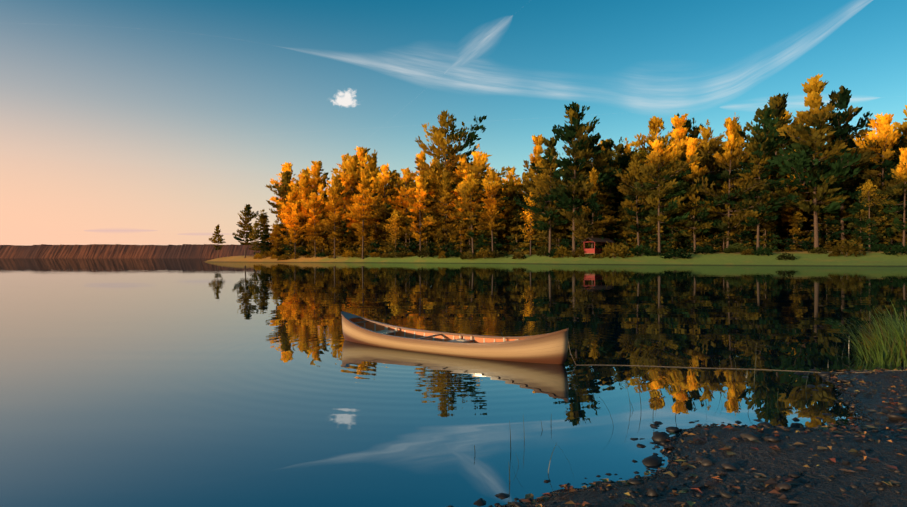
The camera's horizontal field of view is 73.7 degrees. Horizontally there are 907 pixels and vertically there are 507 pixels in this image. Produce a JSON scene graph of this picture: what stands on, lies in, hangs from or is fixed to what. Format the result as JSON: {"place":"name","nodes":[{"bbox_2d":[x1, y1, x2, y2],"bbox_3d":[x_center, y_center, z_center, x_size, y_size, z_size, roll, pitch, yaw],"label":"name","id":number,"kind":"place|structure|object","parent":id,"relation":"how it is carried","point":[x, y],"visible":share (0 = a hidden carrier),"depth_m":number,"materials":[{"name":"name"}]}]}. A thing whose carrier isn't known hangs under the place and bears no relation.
{"place":"outdoors","nodes":[
{"label":"outdoors","id":0,"kind":"place"},
{"bbox_2d":[0,244,260,257],"bbox_3d":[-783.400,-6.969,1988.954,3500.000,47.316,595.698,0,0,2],"label":"shore hills","id":1,"kind":"structure","parent":0,"point":[115,251],"depth_m":1759.01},
{"bbox_2d":[0,258,906,506],"bbox_3d":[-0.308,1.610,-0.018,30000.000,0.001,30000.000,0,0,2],"label":"lake water","id":2,"kind":"structure","parent":0,"point":[162,382],"depth_m":8.35,"materials":[{"name":"liquid"}]},
{"bbox_2d":[341,311,568,363],"bbox_3d":[-0.236,1.460,10.530,4.854,0.654,0.904,0,1,36],"label":"canoe","id":3,"kind":"object","parent":2,"relation":"on","point":[550,348],"visible":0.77,"depth_m":10.08,"materials":[{"name":"brown wood"}]},
{"bbox_2d":[0,0,906,245],"label":"sky","id":4,"kind":"structure","parent":0,"point":[123,122],"materials":[{"name":"blue"}]},
{"bbox_2d":[204,251,906,265],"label":"grassy shore","id":5,"kind":"structure","parent":0,"point":[869,258],"depth_m":144.50,"materials":[{"name":"plant"}]},
{"bbox_2d":[209,224,225,257],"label":"pine tree","id":6,"kind":"object","parent":5,"relation":"on","point":[219,240],"visible":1,"depth_m":254.43,"materials":[{"name":"green plant"}]},
{"bbox_2d":[232,204,260,257],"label":"pine tree","id":7,"kind":"object","parent":5,"relation":"on","point":[248,218],"visible":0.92,"depth_m":241.78,"materials":[{"name":"green plant"}]},
{"bbox_2d":[249,210,273,255],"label":"understory fir","id":8,"kind":"object","parent":5,"relation":"on","point":[263,221],"visible":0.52,"depth_m":248.98,"materials":[{"name":"green plant"}]},
{"bbox_2d":[266,218,291,255],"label":"tree","id":9,"kind":"object","parent":5,"relation":"on","point":[277,244],"visible":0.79,"depth_m":238.53,"materials":[{"name":"green plant"}]},
{"bbox_2d":[266,171,298,242],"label":"pine tree","id":10,"kind":"object","parent":5,"relation":"on","point":[284,186],"visible":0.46,"depth_m":245.19,"materials":[{"name":"green plant"}]},
{"bbox_2d":[270,162,299,210],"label":"pine tree","id":11,"kind":"object","parent":5,"relation":"on","point":[286,167],"visible":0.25,"depth_m":267.31,"materials":[{"name":"orange plant"}]},
{"bbox_2d":[276,191,303,248],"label":"pine tree","id":12,"kind":"object","parent":5,"relation":"on","point":[289,203],"visible":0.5,"depth_m":234.09,"materials":[{"name":"orange plant"}]},
{"bbox_2d":[281,203,305,258],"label":"pine tree","id":13,"kind":"object","parent":5,"relation":"on","point":[295,217],"visible":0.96,"depth_m":226.54,"materials":[{"name":"orange plant"}]},
{"bbox_2d":[283,220,304,256],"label":"understory fir","id":14,"kind":"object","parent":5,"relation":"on","point":[292,250],"visible":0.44,"depth_m":233.31,"materials":[{"name":"green plant"}]},
{"bbox_2d":[288,173,318,253],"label":"pine tree","id":15,"kind":"object","parent":5,"relation":"on","point":[304,191],"visible":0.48,"depth_m":237.43,"materials":[{"name":"orange plant"}]},
{"bbox_2d":[297,192,325,256],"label":"pine tree","id":16,"kind":"object","parent":5,"relation":"on","point":[313,202],"visible":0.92,"depth_m":225.10,"materials":[{"name":"orange plant"}]},
{"bbox_2d":[294,160,331,232],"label":"pine tree","id":17,"kind":"object","parent":5,"relation":"on","point":[315,180],"visible":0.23,"depth_m":256.20,"materials":[{"name":"orange plant"}]},
{"bbox_2d":[300,183,332,250],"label":"pine tree","id":18,"kind":"object","parent":5,"relation":"on","point":[320,192],"visible":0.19,"depth_m":235.29,"materials":[{"name":"orange plant"}]},
{"bbox_2d":[306,210,331,255],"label":"understory fir","id":19,"kind":"object","parent":5,"relation":"on","point":[321,241],"visible":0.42,"depth_m":226.87,"materials":[{"name":"green plant"}]},
{"bbox_2d":[316,175,351,258],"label":"pine tree","id":20,"kind":"object","parent":5,"relation":"on","point":[333,224],"visible":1,"depth_m":215.88,"materials":[{"name":"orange plant"}]},
{"bbox_2d":[326,217,350,255],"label":"understory fir","id":21,"kind":"object","parent":5,"relation":"on","point":[339,241],"visible":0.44,"depth_m":224.22,"materials":[{"name":"green plant"}]},
{"bbox_2d":[335,178,355,251],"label":"pine tree","id":22,"kind":"object","parent":5,"relation":"on","point":[344,217],"visible":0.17,"depth_m":231.03,"materials":[{"name":"orange plant"}]},
{"bbox_2d":[328,154,368,231],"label":"pine tree","id":23,"kind":"object","parent":5,"relation":"on","point":[351,163],"visible":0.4,"depth_m":233.92,"materials":[{"name":"orange plant"}]},
{"bbox_2d":[338,227,361,255],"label":"understory fir","id":24,"kind":"object","parent":5,"relation":"on","point":[352,238],"visible":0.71,"depth_m":220.93,"materials":[{"name":"green plant"}]},
{"bbox_2d":[345,168,387,258],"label":"pine tree","id":25,"kind":"object","parent":5,"relation":"on","point":[358,210],"visible":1,"depth_m":208.38,"materials":[{"name":"orange plant"}]},
{"bbox_2d":[348,177,384,249],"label":"pine tree","id":26,"kind":"object","parent":5,"relation":"on","point":[374,184],"visible":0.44,"depth_m":215.51,"materials":[{"name":"orange plant"}]},
{"bbox_2d":[354,147,386,172],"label":"pine tree","id":27,"kind":"object","parent":5,"relation":"on","point":[362,153],"visible":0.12,"depth_m":274.00,"materials":[{"name":"yellow plant"}]},
{"bbox_2d":[343,149,403,222],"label":"pine tree","id":28,"kind":"object","parent":5,"relation":"on","point":[373,166],"visible":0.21,"depth_m":234.54,"materials":[{"name":"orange plant"}]},
{"bbox_2d":[364,203,392,255],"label":"understory fir","id":29,"kind":"object","parent":5,"relation":"on","point":[372,245],"visible":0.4,"depth_m":215.28,"materials":[{"name":"green plant"}]},
{"bbox_2d":[371,214,400,255],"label":"understory fir","id":30,"kind":"object","parent":5,"relation":"on","point":[383,236],"visible":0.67,"depth_m":214.04,"materials":[{"name":"green plant"}]},
{"bbox_2d":[369,163,413,234],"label":"pine tree","id":31,"kind":"object","parent":5,"relation":"on","point":[383,177],"visible":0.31,"depth_m":225.77,"materials":[{"name":"orange plant"}]},
{"bbox_2d":[384,209,404,255],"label":"pine tree","id":32,"kind":"object","parent":5,"relation":"on","point":[395,219],"visible":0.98,"depth_m":207.56,"materials":[{"name":"orange plant"}]},
{"bbox_2d":[384,208,408,253],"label":"understory fir","id":33,"kind":"object","parent":5,"relation":"on","point":[394,249],"visible":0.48,"depth_m":209.19,"materials":[{"name":"green plant"}]},
{"bbox_2d":[388,167,429,245],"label":"pine tree","id":34,"kind":"object","parent":5,"relation":"on","point":[407,191],"visible":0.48,"depth_m":214.76,"materials":[{"name":"orange plant"}]},
{"bbox_2d":[398,209,421,254],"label":"understory fir","id":35,"kind":"object","parent":5,"relation":"on","point":[411,246],"visible":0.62,"depth_m":207.03,"materials":[{"name":"green plant"}]},
{"bbox_2d":[399,164,439,245],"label":"pine tree","id":36,"kind":"object","parent":5,"relation":"on","point":[426,185],"visible":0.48,"depth_m":209.44,"materials":[{"name":"orange plant"}]},
{"bbox_2d":[407,176,437,255],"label":"pine tree","id":37,"kind":"object","parent":5,"relation":"on","point":[421,193],"visible":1,"depth_m":200.01,"materials":[{"name":"orange plant"}]},
{"bbox_2d":[418,212,437,254],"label":"understory fir","id":38,"kind":"object","parent":5,"relation":"on","point":[428,229],"visible":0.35,"depth_m":206.14,"materials":[{"name":"green plant"}]},
{"bbox_2d":[428,170,467,252],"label":"pine tree","id":39,"kind":"object","parent":5,"relation":"on","point":[446,197],"visible":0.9,"depth_m":199.60,"materials":[{"name":"orange plant"}]},
{"bbox_2d":[414,109,486,229],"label":"pine tree","id":40,"kind":"object","parent":5,"relation":"on","point":[441,141],"visible":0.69,"depth_m":210.23,"materials":[{"name":"green plant"}]},
{"bbox_2d":[440,199,474,254],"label":"understory fir","id":41,"kind":"object","parent":5,"relation":"on","point":[461,247],"visible":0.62,"depth_m":196.62,"materials":[{"name":"green plant"}]},
{"bbox_2d":[441,154,476,227],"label":"pine tree","id":42,"kind":"object","parent":5,"relation":"on","point":[464,159],"visible":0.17,"depth_m":211.13,"materials":[{"name":"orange plant"}]},
{"bbox_2d":[448,169,483,248],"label":"pine tree","id":43,"kind":"object","parent":5,"relation":"on","point":[465,178],"visible":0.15,"depth_m":196.19,"materials":[{"name":"orange plant"}]},
{"bbox_2d":[454,172,493,253],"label":"pine tree","id":44,"kind":"object","parent":5,"relation":"on","point":[467,198],"visible":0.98,"depth_m":187.48,"materials":[{"name":"orange plant"}]},
{"bbox_2d":[450,144,511,242],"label":"pine tree","id":45,"kind":"object","parent":5,"relation":"on","point":[479,162],"visible":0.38,"depth_m":200.50,"materials":[{"name":"orange plant"}]},
{"bbox_2d":[473,219,502,252],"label":"understory fir","id":46,"kind":"object","parent":5,"relation":"on","point":[486,245],"visible":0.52,"depth_m":189.09,"materials":[{"name":"green plant"}]},
{"bbox_2d":[475,167,509,254],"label":"pine tree","id":47,"kind":"object","parent":5,"relation":"on","point":[489,214],"visible":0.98,"depth_m":185.11,"materials":[{"name":"orange plant"}]},
{"bbox_2d":[483,173,517,249],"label":"pine tree","id":48,"kind":"object","parent":5,"relation":"on","point":[505,215],"visible":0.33,"depth_m":192.59,"materials":[{"name":"orange plant"}]},
{"bbox_2d":[498,178,523,237],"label":"pine tree","id":49,"kind":"object","parent":5,"relation":"on","point":[511,189],"visible":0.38,"depth_m":200.09,"materials":[{"name":"green plant"}]},
{"bbox_2d":[504,208,534,253],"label":"understory fir","id":50,"kind":"object","parent":5,"relation":"on","point":[514,230],"visible":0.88,"depth_m":188.64,"materials":[{"name":"green plant"}]},
{"bbox_2d":[518,192,540,255],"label":"pine tree","id":51,"kind":"object","parent":5,"relation":"on","point":[529,221],"visible":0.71,"depth_m":178.54,"materials":[{"name":"orange plant"}]},
{"bbox_2d":[515,134,570,250],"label":"pine tree","id":52,"kind":"object","parent":5,"relation":"on","point":[538,141],"visible":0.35,"depth_m":200.67,"materials":[{"name":"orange plant"}]},
{"bbox_2d":[530,201,570,248],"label":"pine tree","id":53,"kind":"object","parent":5,"relation":"on","point":[546,233],"visible":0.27,"depth_m":176.80,"materials":[{"name":"green plant"}]},
{"bbox_2d":[513,137,589,256],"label":"pine tree","id":54,"kind":"object","parent":5,"relation":"on","point":[547,210],"visible":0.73,"depth_m":171.17,"materials":[{"name":"green plant"}]},
{"bbox_2d":[540,101,609,255],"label":"pine tree","id":55,"kind":"object","parent":5,"relation":"on","point":[569,134],"visible":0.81,"depth_m":164.74,"materials":[{"name":"green plant"}]},
{"bbox_2d":[561,210,590,253],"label":"understory fir","id":56,"kind":"object","parent":5,"relation":"on","point":[567,245],"visible":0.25,"depth_m":171.22,"materials":[{"name":"green plant"}]},
{"bbox_2d":[551,129,623,221],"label":"pine tree","id":57,"kind":"object","parent":5,"relation":"on","point":[599,160],"visible":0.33,"depth_m":169.97,"materials":[{"name":"green plant"}]},
{"bbox_2d":[563,166,613,254],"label":"pine tree","id":58,"kind":"object","parent":5,"relation":"on","point":[591,232],"visible":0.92,"depth_m":161.26,"materials":[{"name":"green plant"}]},
{"bbox_2d":[581,237,614,253],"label":"red shelter","id":59,"kind":"object","parent":5,"relation":"on","point":[593,250],"visible":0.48,"depth_m":161.16,"materials":[{"name":"red paint"}]},
{"bbox_2d":[585,182,624,252],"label":"understory fir","id":60,"kind":"object","parent":5,"relation":"on","point":[603,194],"visible":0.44,"depth_m":165.47,"materials":[{"name":"green plant"}]},
{"bbox_2d":[593,138,631,218],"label":"pine tree","id":61,"kind":"object","parent":5,"relation":"on","point":[608,144],"visible":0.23,"depth_m":180.00,"materials":[{"name":"green plant"}]},
{"bbox_2d":[599,241,633,258],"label":"shrub","id":62,"kind":"object","parent":5,"relation":"on","point":[612,252],"visible":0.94,"depth_m":153.35,"materials":[{"name":"green plant"}]},
{"bbox_2d":[617,216,635,253],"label":"tree","id":63,"kind":"object","parent":5,"relation":"on","point":[625,235],"visible":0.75,"depth_m":164.68,"materials":[{"name":"green plant"}]},
{"bbox_2d":[597,136,663,214],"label":"pine tree","id":64,"kind":"object","parent":5,"relation":"on","point":[624,159],"visible":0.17,"depth_m":185.30,"materials":[{"name":"green plant"}]},
{"bbox_2d":[628,244,654,256],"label":"shrub","id":65,"kind":"object","parent":5,"relation":"on","point":[638,249],"visible":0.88,"depth_m":152.32,"materials":[{"name":"green plant"}]},
{"bbox_2d":[613,151,670,253],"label":"pine tree","id":66,"kind":"object","parent":5,"relation":"on","point":[634,194],"visible":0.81,"depth_m":155.38,"materials":[{"name":"green plant"}]},
{"bbox_2d":[630,116,674,162],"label":"pine tree","id":67,"kind":"object","parent":5,"relation":"on","point":[655,123],"visible":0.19,"depth_m":203.66,"materials":[{"name":"yellow plant"}]},
{"bbox_2d":[640,207,669,252],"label":"understory fir","id":68,"kind":"object","parent":5,"relation":"on","point":[654,243],"visible":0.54,"depth_m":155.80,"materials":[{"name":"green plant"}]},
{"bbox_2d":[633,132,703,252],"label":"pine tree","id":69,"kind":"object","parent":5,"relation":"on","point":[667,184],"visible":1,"depth_m":148.55,"materials":[{"name":"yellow plant"}]},
{"bbox_2d":[652,197,686,252],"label":"understory fir","id":70,"kind":"object","parent":5,"relation":"on","point":[668,230],"visible":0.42,"depth_m":156.26,"materials":[{"name":"green plant"}]},
{"bbox_2d":[624,113,726,214],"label":"pine tree","id":71,"kind":"object","parent":5,"relation":"on","point":[679,133],"visible":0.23,"depth_m":166.68,"materials":[{"name":"yellow plant"}]},
{"bbox_2d":[660,248,691,258],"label":"shrub","id":72,"kind":"object","parent":5,"relation":"on","point":[673,254],"visible":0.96,"depth_m":142.66,"materials":[{"name":"green plant"}]},
{"bbox_2d":[663,197,708,252],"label":"understory fir","id":73,"kind":"object","parent":5,"relation":"on","point":[698,238],"visible":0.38,"depth_m":155.44,"materials":[{"name":"green plant"}]},
{"bbox_2d":[663,117,723,182],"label":"pine tree","id":74,"kind":"object","parent":5,"relation":"on","point":[694,133],"visible":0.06,"depth_m":171.75,"materials":[{"name":"green plant"}]},
{"bbox_2d":[666,133,738,251],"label":"pine tree","id":75,"kind":"object","parent":5,"relation":"on","point":[691,143],"visible":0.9,"depth_m":150.14,"materials":[{"name":"yellow plant"}]},
{"bbox_2d":[702,228,723,252],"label":"tree","id":76,"kind":"object","parent":5,"relation":"on","point":[712,240],"visible":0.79,"depth_m":152.26,"materials":[{"name":"green plant"}]},
{"bbox_2d":[681,119,752,215],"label":"pine tree","id":77,"kind":"object","parent":5,"relation":"on","point":[708,159],"visible":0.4,"depth_m":160.44,"materials":[{"name":"yellow plant"}]},
{"bbox_2d":[684,115,772,251],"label":"pine tree","id":78,"kind":"object","parent":5,"relation":"on","point":[731,144],"visible":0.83,"depth_m":147.99,"materials":[{"name":"green plant"}]},
{"bbox_2d":[720,124,751,190],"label":"pine tree","id":79,"kind":"object","parent":5,"relation":"on","point":[741,142],"visible":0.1,"depth_m":178.28,"materials":[{"name":"yellow plant"}]},
{"bbox_2d":[721,243,753,253],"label":"shrub","id":80,"kind":"object","parent":5,"relation":"on","point":[735,248],"visible":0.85,"depth_m":142.87,"materials":[{"name":"green plant"}]},
{"bbox_2d":[721,209,755,251],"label":"understory fir","id":81,"kind":"object","parent":5,"relation":"on","point":[737,237],"visible":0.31,"depth_m":148.51,"materials":[{"name":"green plant"}]},
{"bbox_2d":[731,104,795,247],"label":"pine tree","id":82,"kind":"object","parent":5,"relation":"on","point":[766,120],"visible":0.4,"depth_m":149.29,"materials":[{"name":"green plant"}]},
{"bbox_2d":[720,132,808,250],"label":"pine tree","id":83,"kind":"object","parent":5,"relation":"on","point":[759,147],"visible":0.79,"depth_m":142.57,"materials":[{"name":"green plant"}]},
{"bbox_2d":[751,200,781,251],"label":"understory fir","id":84,"kind":"object","parent":5,"relation":"on","point":[766,243],"visible":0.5,"depth_m":146.73,"materials":[{"name":"green plant"}]},
{"bbox_2d":[747,93,808,213],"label":"pine tree","id":85,"kind":"object","parent":5,"relation":"on","point":[777,104],"visible":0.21,"depth_m":166.20,"materials":[{"name":"green plant"}]},
{"bbox_2d":[745,111,821,193],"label":"pine tree","id":86,"kind":"object","parent":5,"relation":"on","point":[789,116],"depth_m":174.32,"materials":[{"name":"yellow plant"}]},
{"bbox_2d":[775,207,808,251],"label":"understory fir","id":87,"kind":"object","parent":5,"relation":"on","point":[784,224],"visible":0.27,"depth_m":154.37,"materials":[{"name":"green plant"}]},
{"bbox_2d":[780,208,813,251],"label":"understory fir","id":88,"kind":"object","parent":5,"relation":"on","point":[797,224],"visible":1,"depth_m":145.69,"materials":[{"name":"green plant"}]},
{"bbox_2d":[740,74,860,249],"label":"pine tree","id":89,"kind":"object","parent":5,"relation":"on","point":[815,117],"visible":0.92,"depth_m":139.52,"materials":[{"name":"green plant"}]},
{"bbox_2d":[780,150,820,250],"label":"pine tree","id":90,"kind":"object","parent":5,"relation":"on","point":[785,217],"visible":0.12,"depth_m":149.89,"materials":[{"name":"green plant"}]},
{"bbox_2d":[800,198,819,248],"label":"understory fir","id":91,"kind":"object","parent":5,"relation":"on","point":[807,226],"visible":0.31,"depth_m":156.18,"materials":[{"name":"green plant"}]},
{"bbox_2d":[805,200,844,250],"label":"understory fir","id":92,"kind":"object","parent":5,"relation":"on","point":[826,236],"visible":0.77,"depth_m":143.77,"materials":[{"name":"green plant"}]},
{"bbox_2d":[828,238,865,256],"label":"shrub","id":93,"kind":"object","parent":5,"relation":"on","point":[838,248],"visible":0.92,"depth_m":129.33,"materials":[{"name":"green plant"}]},
{"bbox_2d":[804,85,906,246],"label":"pine tree","id":94,"kind":"object","parent":5,"relation":"on","point":[842,96],"visible":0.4,"depth_m":142.88,"materials":[{"name":"green plant"}]},
{"bbox_2d":[835,179,887,248],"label":"understory fir","id":95,"kind":"object","parent":5,"relation":"on","point":[850,201],"visible":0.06,"depth_m":148.28,"materials":[{"name":"green plant"}]},
{"bbox_2d":[841,191,887,250],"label":"understory fir","id":96,"kind":"object","parent":5,"relation":"on","point":[857,209],"visible":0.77,"depth_m":138.80,"materials":[{"name":"green plant"}]},
{"bbox_2d":[854,201,896,250],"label":"understory fir","id":97,"kind":"object","parent":5,"relation":"on","point":[883,224],"visible":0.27,"depth_m":138.24,"materials":[{"name":"green plant"}]},
{"bbox_2d":[856,179,896,250],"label":"pine tree","id":98,"kind":"object","parent":5,"relation":"on","point":[867,185],"visible":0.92,"depth_m":136.81,"materials":[{"name":"yellow plant"}]},
{"bbox_2d":[853,113,906,237],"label":"pine tree","id":99,"kind":"object","parent":5,"relation":"on","point":[885,131],"visible":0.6,"depth_m":139.29,"materials":[{"name":"yellow plant"}]},
{"bbox_2d":[864,189,906,250],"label":"understory fir","id":100,"kind":"object","parent":5,"relation":"on","point":[895,240],"visible":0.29,"depth_m":138.69,"materials":[{"name":"green plant"}]},
{"bbox_2d":[873,147,906,246],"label":"pine tree","id":101,"kind":"object","parent":5,"relation":"on","point":[900,172],"visible":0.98,"depth_m":133.64,"materials":[{"name":"orange plant"}]},
{"bbox_2d":[878,105,906,208],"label":"pine tree","id":102,"kind":"object","parent":5,"relation":"on","point":[902,129],"visible":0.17,"depth_m":147.77,"materials":[{"name":"yellow plant"}]},
{"bbox_2d":[881,244,906,256],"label":"shrub","id":103,"kind":"object","parent":5,"relation":"on","point":[902,249],"visible":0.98,"depth_m":126.33,"materials":[{"name":"green plant"}]},
{"bbox_2d":[502,370,906,506],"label":"shore ground","id":104,"kind":"structure","parent":0,"point":[885,451],"depth_m":4.32,"materials":[{"name":"soil"}]},
{"bbox_2d":[447,367,906,506],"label":"shore stones","id":105,"kind":"object","parent":104,"relation":"on","point":[654,459],"visible":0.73,"depth_m":4.72,"materials":[{"name":"stone"}]},
{"bbox_2d":[474,296,906,480],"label":"grass tufts and reeds","id":106,"kind":"object","parent":104,"relation":"on","point":[898,337],"visible":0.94,"depth_m":9.48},
{"bbox_2d":[507,368,906,506],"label":"pebbles","id":107,"kind":"object","parent":104,"relation":"on","point":[684,489],"visible":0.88,"depth_m":4.47,"materials":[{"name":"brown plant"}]},
{"bbox_2d":[568,341,906,372],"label":"mooring rope","id":108,"kind":"object","parent":104,"relation":"on","point":[739,368],"visible":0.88,"depth_m":8.76,"materials":[{"name":"brown"}]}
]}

